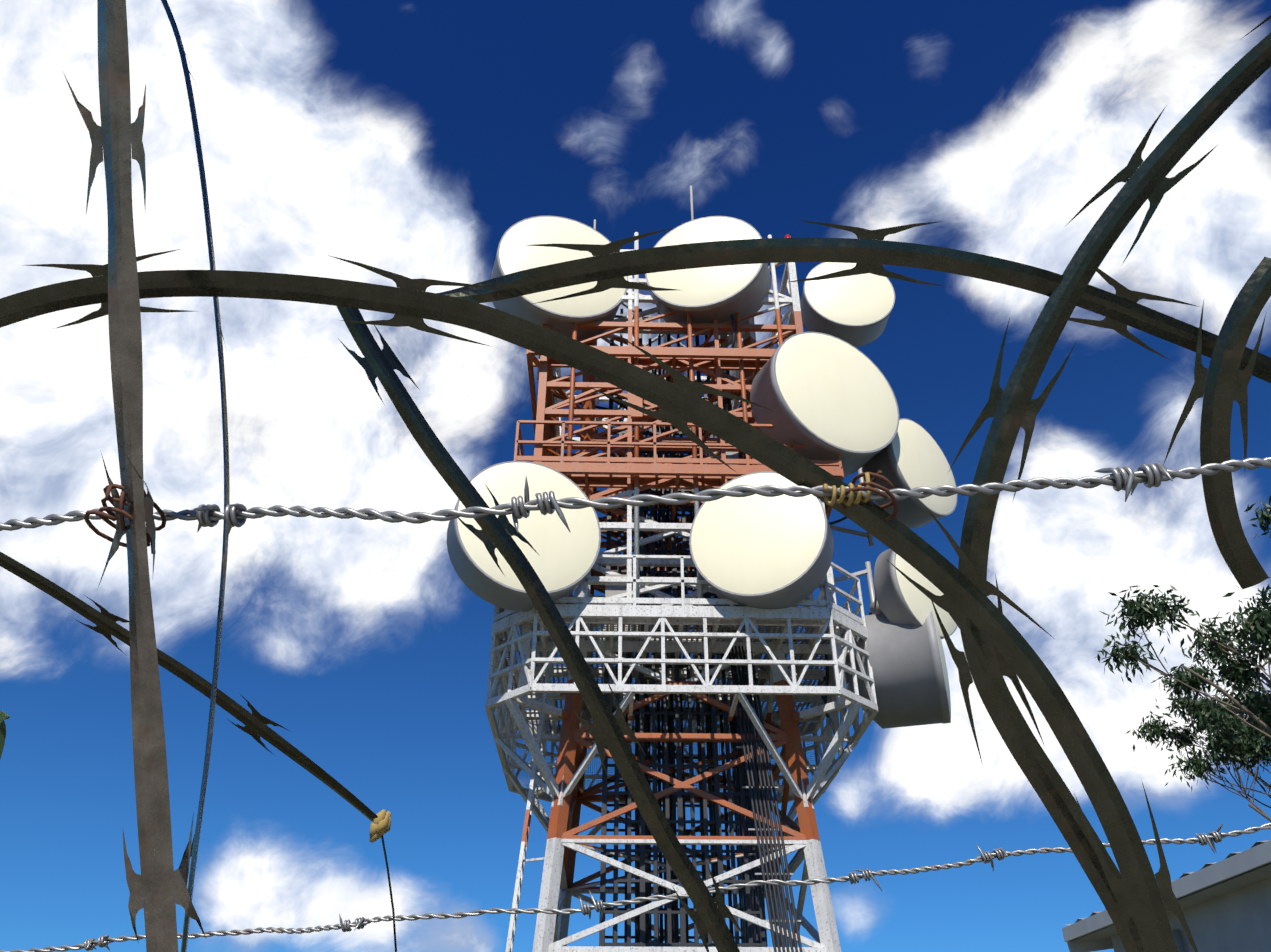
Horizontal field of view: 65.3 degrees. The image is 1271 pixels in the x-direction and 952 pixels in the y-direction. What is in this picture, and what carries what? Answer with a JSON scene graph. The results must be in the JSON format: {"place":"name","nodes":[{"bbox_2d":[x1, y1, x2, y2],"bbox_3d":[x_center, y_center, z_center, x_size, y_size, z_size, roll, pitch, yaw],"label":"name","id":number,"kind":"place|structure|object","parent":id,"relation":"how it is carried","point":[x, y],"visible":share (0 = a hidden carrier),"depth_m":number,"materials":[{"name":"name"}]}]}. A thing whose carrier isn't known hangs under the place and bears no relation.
{"place":"outdoors","nodes":[
{"label":"outdoors","id":0,"kind":"place"},
{"bbox_2d":[0,0,1270,951],"label":"sky","id":1,"kind":"structure","parent":0,"point":[406,138],"materials":[{"name":"blue"}]},
{"label":"ground","id":2,"kind":"structure","parent":0,"visible":0},
{"bbox_2d":[0,711,9,758],"bbox_3d":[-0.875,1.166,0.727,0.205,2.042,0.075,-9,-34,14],"label":"leaf","id":3,"kind":"object","parent":2,"relation":"on","point":[4,716],"visible":1,"depth_m":1.28,"materials":[{"name":"green plant"}]},
{"bbox_2d":[0,0,1270,951],"bbox_3d":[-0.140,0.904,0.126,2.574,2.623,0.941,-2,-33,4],"label":"security fence","id":4,"kind":"object","parent":2,"relation":"on","point":[1137,894],"visible":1,"depth_m":0.54,"materials":[{"name":"metal"}]},
{"bbox_2d":[447,185,956,951],"bbox_3d":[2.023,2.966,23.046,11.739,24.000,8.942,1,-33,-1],"label":"communications tower","id":5,"kind":"structure","parent":2,"relation":"on","point":[745,567],"depth_m":20.72,"materials":[{"name":"metal"}]},
{"bbox_2d":[1062,840,1270,951],"bbox_3d":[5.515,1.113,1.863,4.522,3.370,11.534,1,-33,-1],"label":"equipment shelter","id":6,"kind":"object","parent":2,"relation":"on","point":[1225,904],"visible":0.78,"depth_m":5.65,"materials":[{"name":"paint"}]},
{"bbox_2d":[1095,495,1270,746],"bbox_3d":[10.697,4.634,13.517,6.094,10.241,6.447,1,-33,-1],"label":"eucalyptus tree","id":7,"kind":"object","parent":2,"relation":"on","point":[1257,627],"visible":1,"depth_m":16.62,"materials":[{"name":"green plant"}]},
{"bbox_2d":[1126,637,1270,821],"bbox_3d":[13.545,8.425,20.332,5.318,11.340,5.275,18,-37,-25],"label":"eucalyptus tree","id":8,"kind":"object","parent":2,"relation":"on","point":[1229,737],"visible":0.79,"depth_m":21.82,"materials":[{"name":"green plant"}]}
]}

